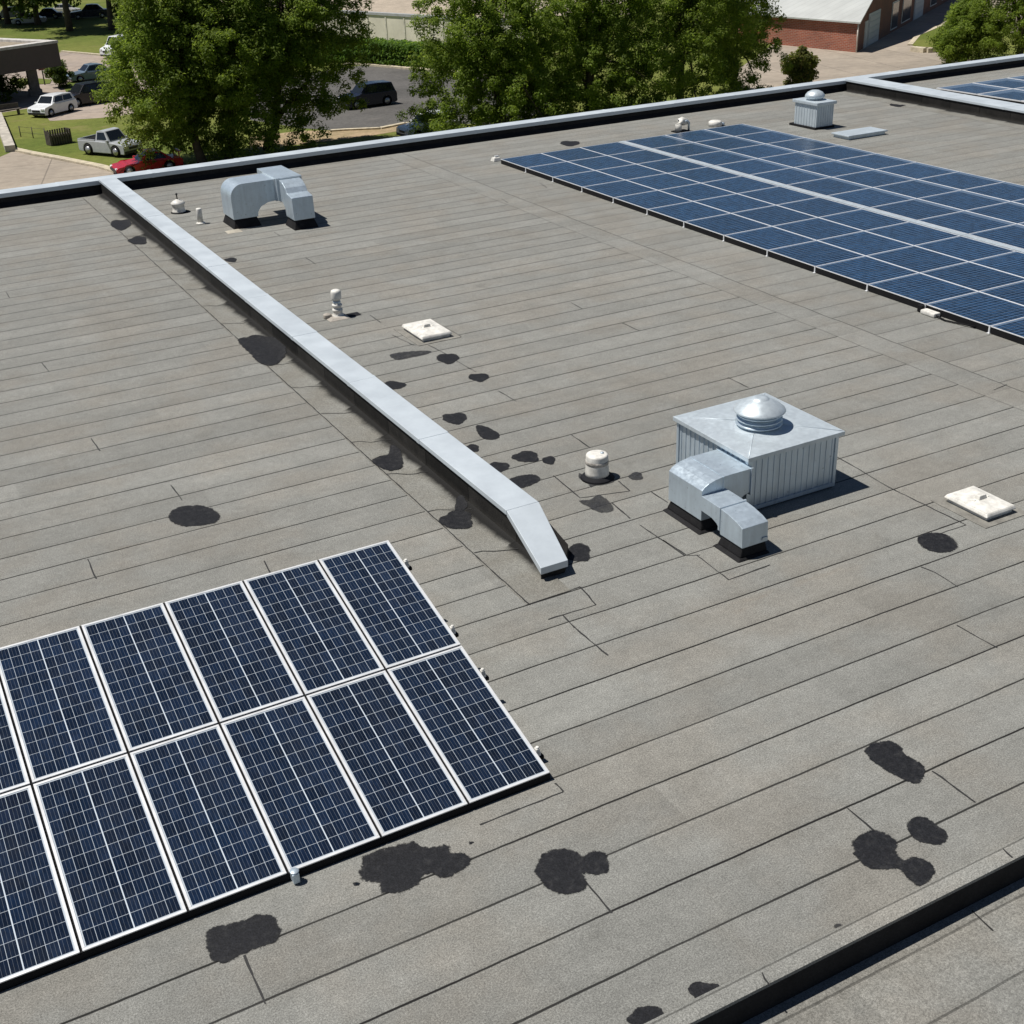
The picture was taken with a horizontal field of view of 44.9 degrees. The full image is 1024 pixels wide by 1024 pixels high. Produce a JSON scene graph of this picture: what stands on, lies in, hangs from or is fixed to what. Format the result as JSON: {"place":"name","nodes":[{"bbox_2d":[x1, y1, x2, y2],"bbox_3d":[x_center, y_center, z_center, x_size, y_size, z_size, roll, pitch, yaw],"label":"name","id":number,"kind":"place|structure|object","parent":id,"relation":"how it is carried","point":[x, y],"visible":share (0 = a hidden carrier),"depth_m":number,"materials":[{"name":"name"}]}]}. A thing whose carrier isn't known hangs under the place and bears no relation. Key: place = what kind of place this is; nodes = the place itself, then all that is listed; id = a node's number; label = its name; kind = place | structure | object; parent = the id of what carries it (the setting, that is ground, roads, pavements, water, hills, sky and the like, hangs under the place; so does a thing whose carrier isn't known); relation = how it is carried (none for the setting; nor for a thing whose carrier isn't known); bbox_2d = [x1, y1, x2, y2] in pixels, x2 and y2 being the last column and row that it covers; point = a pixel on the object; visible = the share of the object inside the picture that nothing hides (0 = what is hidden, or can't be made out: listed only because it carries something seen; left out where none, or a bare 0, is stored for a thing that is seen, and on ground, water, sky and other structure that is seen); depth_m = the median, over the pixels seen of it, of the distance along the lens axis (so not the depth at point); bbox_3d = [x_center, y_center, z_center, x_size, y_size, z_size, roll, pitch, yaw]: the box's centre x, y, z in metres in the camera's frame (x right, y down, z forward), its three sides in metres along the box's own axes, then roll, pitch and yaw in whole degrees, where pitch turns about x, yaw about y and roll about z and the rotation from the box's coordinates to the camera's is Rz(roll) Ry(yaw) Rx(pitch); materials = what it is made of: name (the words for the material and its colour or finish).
{"place":"outdoors","nodes":[
{"label":"outdoors","id":0,"kind":"place"},
{"bbox_2d":[0,152,115,189],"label":"driveway","id":1,"kind":"structure","parent":0,"point":[18,169],"depth_m":81.03,"materials":[{"name":"concrete"}]},
{"bbox_2d":[250,126,396,149],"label":"path","id":2,"kind":"structure","parent":0,"point":[337,135],"depth_m":88.93,"materials":[{"name":"beige concrete"}]},
{"bbox_2d":[82,177,571,603],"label":"parapet wall","id":3,"kind":"structure","parent":0,"point":[495,522],"depth_m":22.94,"materials":[{"name":"metal"}]},
{"bbox_2d":[0,0,770,167],"bbox_3d":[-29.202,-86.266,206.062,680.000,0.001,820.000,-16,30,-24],"label":"ground","id":4,"kind":"structure","parent":0,"point":[89,34],"depth_m":98.99,"materials":[{"name":"green plant"}]},
{"bbox_2d":[0,38,61,95],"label":"entrance canopy","id":5,"kind":"object","parent":4,"relation":"on","point":[30,57],"visible":0.95,"depth_m":107.66,"materials":[{"name":"beige concrete"}]},
{"bbox_2d":[4,0,81,24],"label":"broadleaf tree","id":6,"kind":"object","parent":4,"relation":"on","point":[35,4],"visible":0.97,"depth_m":169.96,"materials":[{"name":"green plant"}]},
{"bbox_2d":[0,52,180,120],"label":"parking lot","id":7,"kind":"structure","parent":4,"relation":"on","point":[74,62],"depth_m":111.31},
{"bbox_2d":[27,92,77,116],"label":"parked car","id":8,"kind":"object","parent":7,"relation":"on","point":[49,104],"visible":1,"depth_m":101.39,"materials":[{"name":"white paint"}]},
{"bbox_2d":[68,80,114,106],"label":"parked car","id":9,"kind":"object","parent":7,"relation":"on","point":[80,91],"visible":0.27,"depth_m":105.49,"materials":[{"name":"black paint"}]},
{"bbox_2d":[77,127,142,157],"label":"pickup truck","id":10,"kind":"object","parent":4,"relation":"on","point":[107,140],"visible":0.95,"depth_m":84.69,"materials":[{"name":"silver metal"}]},
{"bbox_2d":[110,148,183,173],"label":"parked car","id":11,"kind":"object","parent":4,"relation":"on","point":[134,164],"visible":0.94,"depth_m":79.25,"materials":[{"name":"red paint"}]},
{"bbox_2d":[89,0,259,169],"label":"broadleaf tree","id":12,"kind":"object","parent":4,"relation":"on","point":[163,75],"visible":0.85,"depth_m":76.53,"materials":[{"name":"green plant"}]},
{"bbox_2d":[176,0,320,159],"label":"broadleaf tree","id":13,"kind":"object","parent":4,"relation":"on","point":[246,23],"visible":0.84,"depth_m":78.05,"materials":[{"name":"green plant"}]},
{"bbox_2d":[253,0,380,150],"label":"broadleaf tree","id":14,"kind":"object","parent":4,"relation":"on","point":[305,16],"visible":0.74,"depth_m":81.55,"materials":[{"name":"green plant"}]},
{"bbox_2d":[318,36,517,72],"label":"hedge","id":15,"kind":"object","parent":4,"relation":"on","point":[392,52],"visible":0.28,"depth_m":120.28,"materials":[{"name":"green plant"}]},
{"bbox_2d":[321,0,624,17],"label":"gravel lot","id":16,"kind":"structure","parent":4,"relation":"on","point":[396,6],"depth_m":178.06,"materials":[{"name":"beige gravel"}]},
{"bbox_2d":[395,0,573,134],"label":"broadleaf tree","id":17,"kind":"object","parent":4,"relation":"on","point":[487,57],"visible":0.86,"depth_m":80.93,"materials":[{"name":"green plant"}]},
{"bbox_2d":[0,54,1023,1023],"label":"flat roof building","id":18,"kind":"structure","parent":4,"relation":"on","point":[784,784],"depth_m":18.33,"materials":[{"name":"fabric"}]},
{"bbox_2d":[221,165,318,233],"bbox_3d":[-7.537,-9.295,37.078,2.520,1.322,2.947,-16,30,-24],"label":"duct elbow","id":19,"kind":"object","parent":18,"relation":"on","point":[245,198],"visible":1,"depth_m":36.74,"materials":[{"name":"silver metal"}]},
{"bbox_2d":[0,559,549,990],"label":"mounting rack","id":20,"kind":"object","parent":18,"relation":"on","point":[293,875],"visible":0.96,"depth_m":13.07,"materials":[{"name":"metal"}]},
{"bbox_2d":[0,684,29,793],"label":"solar panel","id":21,"kind":"object","parent":20,"relation":"on","point":[13,774],"visible":1,"depth_m":13.49,"materials":[{"name":"glass"}]},
{"bbox_2d":[0,785,79,982],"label":"solar panel","id":22,"kind":"object","parent":20,"relation":"on","point":[36,930],"visible":1,"depth_m":12.15,"materials":[{"name":"glass"}]},
{"bbox_2d":[0,626,126,782],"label":"solar panel","id":23,"kind":"object","parent":20,"relation":"on","point":[63,718],"visible":1,"depth_m":14.13,"materials":[{"name":"glass"}]},
{"bbox_2d":[33,754,186,951],"bbox_3d":[-4.147,3.412,12.689,1.000,0.020,2.209,-16,42,-24],"label":"solar panel","id":24,"kind":"object","parent":20,"relation":"on","point":[116,874],"visible":1,"depth_m":12.62,"materials":[{"name":"glass"}]},
{"bbox_2d":[81,603,217,751],"bbox_3d":[-4.303,1.892,14.617,1.000,0.022,2.209,-16,42,-24],"label":"solar panel","id":25,"kind":"object","parent":20,"relation":"on","point":[153,689],"visible":1,"depth_m":14.55,"materials":[{"name":"glass"}]},
{"bbox_2d":[130,724,286,910],"bbox_3d":[-3.245,3.160,13.110,1.000,0.020,2.209,-16,42,-24],"label":"solar panel","id":26,"kind":"object","parent":20,"relation":"on","point":[216,839],"visible":1,"depth_m":13.04,"materials":[{"name":"glass"}]},
{"bbox_2d":[165,581,302,721],"bbox_3d":[-3.401,1.640,15.037,1.000,0.022,2.209,-16,42,-24],"label":"solar panel","id":27,"kind":"object","parent":20,"relation":"on","point":[237,660],"visible":1,"depth_m":14.98,"materials":[{"name":"glass"}]},
{"bbox_2d":[221,697,379,872],"bbox_3d":[-2.343,2.908,13.531,1.000,0.020,2.209,-16,42,-24],"label":"solar panel","id":28,"kind":"object","parent":20,"relation":"on","point":[310,805],"visible":1,"depth_m":13.46,"materials":[{"name":"glass"}]},
{"bbox_2d":[244,560,383,694],"bbox_3d":[-2.499,1.388,15.458,1.000,0.022,2.209,-16,42,-24],"label":"solar panel","id":29,"kind":"object","parent":20,"relation":"on","point":[321,640],"visible":1,"depth_m":15.40,"materials":[{"name":"glass"}]},
{"bbox_2d":[306,670,467,836],"bbox_3d":[-1.442,2.656,13.951,1.000,0.020,2.209,-16,42,-24],"label":"solar panel","id":30,"kind":"object","parent":20,"relation":"on","point":[398,773],"visible":1,"depth_m":13.89,"materials":[{"name":"glass"}]},
{"bbox_2d":[319,540,460,668],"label":"solar panel","id":31,"kind":"object","parent":20,"relation":"on","point":[394,612],"visible":1,"depth_m":15.82,"materials":[{"name":"glass"}]},
{"bbox_2d":[387,646,549,802],"bbox_3d":[-0.540,2.404,14.372,1.000,0.020,2.209,-16,42,-24],"label":"solar panel","id":32,"kind":"object","parent":20,"relation":"on","point":[480,741],"visible":1,"depth_m":14.31,"materials":[{"name":"glass"}]},
{"bbox_2d":[394,319,459,345],"bbox_3d":[-1.907,-4.095,27.675,1.030,0.222,1.360,-16,30,-24],"label":"skylight hatch","id":33,"kind":"object","parent":18,"relation":"on","point":[424,332],"visible":1,"depth_m":27.47,"materials":[{"name":"plastic"}]},
{"bbox_2d":[580,450,614,484],"bbox_3d":[1.424,-0.783,20.682,0.580,0.453,0.574,-16,30,-24],"label":"roof vent","id":34,"kind":"object","parent":18,"relation":"on","point":[596,472],"visible":1,"depth_m":20.57,"materials":[{"name":"white plastic"}]},
{"bbox_2d":[663,393,844,562],"bbox_3d":[3.805,-0.882,19.518,2.902,1.516,3.092,-16,30,-24],"label":"ventilation unit","id":35,"kind":"object","parent":18,"relation":"on","point":[736,466],"visible":1,"depth_m":19.40,"materials":[{"name":"silver metal"}]},
{"bbox_2d":[501,160,1023,344],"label":"panel rail","id":36,"kind":"object","parent":18,"relation":"on","point":[978,326],"visible":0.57,"depth_m":31.55,"materials":[{"name":"metal"}]},
{"bbox_2d":[527,161,593,181],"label":"solar panel","id":37,"kind":"object","parent":36,"relation":"on","point":[558,169],"visible":1,"depth_m":41.92,"materials":[{"name":"glass"}]},
{"bbox_2d":[553,170,623,191],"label":"solar panel","id":38,"kind":"object","parent":36,"relation":"on","point":[587,178],"visible":1,"depth_m":40.48,"materials":[{"name":"glass"}]},
{"bbox_2d":[582,180,655,202],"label":"solar panel","id":39,"kind":"object","parent":36,"relation":"on","point":[618,188],"visible":1,"depth_m":39.02,"materials":[{"name":"glass"}]},
{"bbox_2d":[596,164,664,179],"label":"solar panel","id":40,"kind":"object","parent":36,"relation":"on","point":[632,171],"visible":1,"depth_m":41.17,"materials":[{"name":"glass"}]},
{"bbox_2d":[614,190,690,214],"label":"solar panel","id":41,"kind":"object","parent":36,"relation":"on","point":[651,199],"visible":1,"depth_m":37.56,"materials":[{"name":"glass"}]},
{"bbox_2d":[627,173,699,189],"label":"solar panel","id":42,"kind":"object","parent":36,"relation":"on","point":[662,181],"visible":1,"depth_m":39.70,"materials":[{"name":"glass"}]},
{"bbox_2d":[648,201,728,227],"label":"solar panel","id":43,"kind":"object","parent":36,"relation":"on","point":[687,211],"visible":1,"depth_m":36.09,"materials":[{"name":"glass"}]},
{"bbox_2d":[659,183,736,200],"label":"solar panel","id":44,"kind":"object","parent":36,"relation":"on","point":[696,192],"visible":1,"depth_m":38.25,"materials":[{"name":"glass"}]},
{"bbox_2d":[669,167,740,182],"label":"solar panel","id":45,"kind":"object","parent":36,"relation":"on","point":[704,174],"visible":1,"depth_m":40.38,"materials":[{"name":"glass"}]},
{"bbox_2d":[684,150,756,165],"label":"solar panel","id":46,"kind":"object","parent":36,"relation":"on","point":[719,157],"visible":1,"depth_m":42.67,"materials":[{"name":"glass"}]},
{"bbox_2d":[685,213,769,241],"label":"solar panel","id":47,"kind":"object","parent":36,"relation":"on","point":[726,224],"visible":1,"depth_m":34.63,"materials":[{"name":"glass"}]},
{"bbox_2d":[694,194,773,212],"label":"solar panel","id":48,"kind":"object","parent":36,"relation":"on","point":[732,203],"visible":1,"depth_m":36.78,"materials":[{"name":"glass"}]},
{"bbox_2d":[703,176,776,192],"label":"solar panel","id":49,"kind":"object","parent":36,"relation":"on","point":[740,184],"visible":1,"depth_m":38.92,"materials":[{"name":"glass"}]},
{"bbox_2d":[715,158,792,174],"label":"solar panel","id":50,"kind":"object","parent":36,"relation":"on","point":[752,166],"visible":1,"depth_m":41.20,"materials":[{"name":"glass"}]},
{"bbox_2d":[725,226,815,256],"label":"solar panel","id":51,"kind":"object","parent":36,"relation":"on","point":[768,238],"visible":1,"depth_m":33.17,"materials":[{"name":"glass"}]},
{"bbox_2d":[732,205,816,225],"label":"solar panel","id":52,"kind":"object","parent":36,"relation":"on","point":[773,215],"visible":1,"depth_m":35.32,"materials":[{"name":"glass"}]},
{"bbox_2d":[737,186,816,204],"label":"solar panel","id":53,"kind":"object","parent":36,"relation":"on","point":[777,195],"visible":1,"depth_m":37.45,"materials":[{"name":"glass"}]},
{"bbox_2d":[751,167,829,184],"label":"solar panel","id":54,"kind":"object","parent":36,"relation":"on","point":[793,175],"visible":1,"depth_m":39.74,"materials":[{"name":"glass"}]},
{"bbox_2d":[758,152,833,166],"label":"solar panel","id":55,"kind":"object","parent":36,"relation":"on","point":[796,159],"visible":1,"depth_m":41.95,"materials":[{"name":"glass"}]},
{"bbox_2d":[768,240,864,272],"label":"solar panel","id":56,"kind":"object","parent":36,"relation":"on","point":[814,254],"visible":1,"depth_m":31.71,"materials":[{"name":"glass"}]},
{"bbox_2d":[773,217,862,239],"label":"solar panel","id":57,"kind":"object","parent":36,"relation":"on","point":[817,228],"visible":1,"depth_m":33.86,"materials":[{"name":"glass"}]},
{"bbox_2d":[778,197,860,216],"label":"solar panel","id":58,"kind":"object","parent":36,"relation":"on","point":[818,207],"visible":1,"depth_m":35.99,"materials":[{"name":"glass"}]},
{"bbox_2d":[619,141,1023,252],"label":"walkway strip","id":59,"kind":"object","parent":36,"relation":"on","point":[857,205],"visible":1,"depth_m":36.44,"materials":[{"name":"grey metal"}]},
{"bbox_2d":[788,177,870,195],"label":"solar panel","id":60,"kind":"object","parent":36,"relation":"on","point":[828,186],"visible":1,"depth_m":38.27,"materials":[{"name":"glass"}]},
{"bbox_2d":[794,160,873,176],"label":"solar panel","id":61,"kind":"object","parent":36,"relation":"on","point":[833,168],"visible":1,"depth_m":40.49,"materials":[{"name":"glass"}]},
{"bbox_2d":[801,145,875,159],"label":"solar panel","id":62,"kind":"object","parent":36,"relation":"on","point":[838,152],"visible":1,"depth_m":42.70,"materials":[{"name":"glass"}]},
{"bbox_2d":[819,209,908,230],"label":"solar panel","id":63,"kind":"object","parent":36,"relation":"on","point":[862,219],"visible":1,"depth_m":34.54,"materials":[{"name":"glass"}]},
{"bbox_2d":[818,231,913,255],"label":"solar panel","id":64,"kind":"object","parent":36,"relation":"on","point":[865,243],"visible":1,"depth_m":32.40,"materials":[{"name":"glass"}]},
{"bbox_2d":[816,256,918,291],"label":"solar panel","id":65,"kind":"object","parent":36,"relation":"on","point":[866,270],"visible":1,"depth_m":30.25,"materials":[{"name":"glass"}]},
{"bbox_2d":[828,187,916,207],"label":"solar panel","id":66,"kind":"object","parent":36,"relation":"on","point":[870,197],"visible":1,"depth_m":36.81,"materials":[{"name":"glass"}]},
{"bbox_2d":[834,169,914,186],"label":"solar panel","id":67,"kind":"object","parent":36,"relation":"on","point":[873,178],"visible":1,"depth_m":39.02,"materials":[{"name":"glass"}]},
{"bbox_2d":[837,153,913,168],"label":"solar panel","id":68,"kind":"object","parent":36,"relation":"on","point":[875,161],"visible":1,"depth_m":41.23,"materials":[{"name":"glass"}]},
{"bbox_2d":[865,222,959,244],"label":"solar panel","id":69,"kind":"object","parent":36,"relation":"on","point":[911,233],"visible":1,"depth_m":33.08,"materials":[{"name":"glass"}]},
{"bbox_2d":[873,179,960,197],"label":"solar panel","id":70,"kind":"object","parent":36,"relation":"on","point":[916,188],"visible":1,"depth_m":37.57,"materials":[{"name":"glass"}]},
{"bbox_2d":[870,199,964,219],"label":"solar panel","id":71,"kind":"object","parent":36,"relation":"on","point":[916,209],"visible":1,"depth_m":35.36,"materials":[{"name":"glass"}]},
{"bbox_2d":[876,162,958,178],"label":"solar panel","id":72,"kind":"object","parent":36,"relation":"on","point":[916,170],"visible":1,"depth_m":39.78,"materials":[{"name":"glass"}]},
{"bbox_2d":[867,246,968,272],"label":"solar panel","id":73,"kind":"object","parent":36,"relation":"on","point":[917,259],"visible":1,"depth_m":30.94,"materials":[{"name":"glass"}]},
{"bbox_2d":[868,273,977,307],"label":"solar panel","id":74,"kind":"object","parent":36,"relation":"on","point":[924,289],"visible":0.94,"depth_m":28.80,"materials":[{"name":"glass"}]},
{"bbox_2d":[918,171,1004,189],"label":"solar panel","id":75,"kind":"object","parent":36,"relation":"on","point":[960,180],"visible":1,"depth_m":38.32,"materials":[{"name":"glass"}]},
{"bbox_2d":[917,190,1009,209],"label":"solar panel","id":76,"kind":"object","parent":36,"relation":"on","point":[963,200],"visible":1,"depth_m":36.11,"materials":[{"name":"glass"}]},
{"bbox_2d":[914,236,1014,260],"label":"solar panel","id":77,"kind":"object","parent":36,"relation":"on","point":[964,248],"visible":1,"depth_m":31.61,"materials":[{"name":"glass"}]},
{"bbox_2d":[918,211,1015,233],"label":"solar panel","id":78,"kind":"object","parent":36,"relation":"on","point":[967,222],"visible":1,"depth_m":33.90,"materials":[{"name":"glass"}]},
{"bbox_2d":[920,262,1023,290],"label":"solar panel","id":79,"kind":"object","parent":36,"relation":"on","point":[974,276],"visible":1,"depth_m":29.48,"materials":[{"name":"glass"}]},
{"bbox_2d":[926,291,1023,333],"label":"solar panel","id":80,"kind":"object","parent":36,"relation":"on","point":[984,309],"visible":1,"depth_m":27.37,"materials":[{"name":"glass"}]},
{"bbox_2d":[964,182,1023,200],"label":"solar panel","id":81,"kind":"object","parent":36,"relation":"on","point":[1008,191],"visible":1,"depth_m":36.97,"materials":[{"name":"glass"}]},
{"bbox_2d":[965,201,1023,223],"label":"solar panel","id":82,"kind":"object","parent":36,"relation":"on","point":[1011,211],"visible":1,"depth_m":34.80,"materials":[{"name":"glass"}]},
{"bbox_2d":[969,251,1023,277],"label":"solar panel","id":83,"kind":"object","parent":36,"relation":"on","point":[1012,263],"visible":1,"depth_m":30.40,"materials":[{"name":"glass"}]},
{"bbox_2d":[969,224,1023,248],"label":"solar panel","id":84,"kind":"object","parent":36,"relation":"on","point":[1012,235],"visible":1,"depth_m":32.62,"materials":[{"name":"glass"}]},
{"bbox_2d":[979,281,1023,305],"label":"solar panel","id":85,"kind":"object","parent":36,"relation":"on","point":[1013,292],"visible":1,"depth_m":28.32,"materials":[{"name":"glass"}]},
{"bbox_2d":[789,90,836,129],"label":"roof ventilator","id":86,"kind":"object","parent":18,"relation":"on","point":[814,109],"visible":1,"depth_m":47.40,"materials":[{"name":"silver metal"}]},
{"bbox_2d":[931,486,1023,528],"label":"skylight hatch","id":87,"kind":"object","parent":18,"relation":"on","point":[981,507],"visible":1,"depth_m":19.13,"materials":[{"name":"plastic"}]},
{"bbox_2d":[493,0,698,119],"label":"broadleaf tree","id":88,"kind":"object","parent":4,"relation":"on","point":[588,42],"visible":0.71,"depth_m":83.41,"materials":[{"name":"green plant"}]},
{"bbox_2d":[606,0,762,107],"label":"broadleaf tree","id":89,"kind":"object","parent":4,"relation":"on","point":[684,21],"visible":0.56,"depth_m":87.93,"materials":[{"name":"green plant"}]},
{"bbox_2d":[739,0,1021,89],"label":"forecourt","id":90,"kind":"structure","parent":4,"relation":"on","point":[890,52],"depth_m":114.31,"materials":[{"name":"concrete"}]},
{"bbox_2d":[684,0,793,92],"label":"broadleaf tree","id":91,"kind":"object","parent":90,"relation":"on","point":[753,56],"visible":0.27,"depth_m":95.43,"materials":[{"name":"green plant"}]},
{"bbox_2d":[780,44,820,85],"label":"shrub","id":92,"kind":"object","parent":90,"relation":"on","point":[802,59],"visible":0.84,"depth_m":99.71,"materials":[{"name":"green plant"}]},
{"bbox_2d":[738,0,948,51],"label":"brick building","id":93,"kind":"structure","parent":90,"relation":"on","point":[849,25],"depth_m":121.98,"materials":[{"name":"red brick"}]},
{"bbox_2d":[924,0,1007,63],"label":"broadleaf tree","id":94,"kind":"object","parent":90,"relation":"on","point":[946,44],"visible":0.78,"depth_m":105.25,"materials":[{"name":"green plant"}]},
{"bbox_2d":[948,0,1023,57],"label":"broadleaf tree","id":95,"kind":"object","parent":90,"relation":"on","point":[1000,11],"visible":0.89,"depth_m":102.90,"materials":[{"name":"green plant"}]},
{"bbox_2d":[250,66,548,129],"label":"road","id":96,"kind":"structure","parent":0,"point":[378,115],"depth_m":99.99,"materials":[{"name":"grey asphalt"}]},
{"bbox_2d":[337,80,397,108],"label":"parked car","id":97,"kind":"object","parent":96,"relation":"on","point":[384,92],"visible":0.76,"depth_m":99.31,"materials":[{"name":"black paint"}]},
{"bbox_2d":[318,9,528,41],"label":"boundary wall","id":98,"kind":"structure","parent":0,"point":[387,26],"depth_m":138.25,"materials":[{"name":"paint"}]},
{"bbox_2d":[837,77,1023,128],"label":"parapet wall","id":99,"kind":"structure","parent":0,"point":[999,112],"depth_m":50.39,"materials":[{"name":"metal"}]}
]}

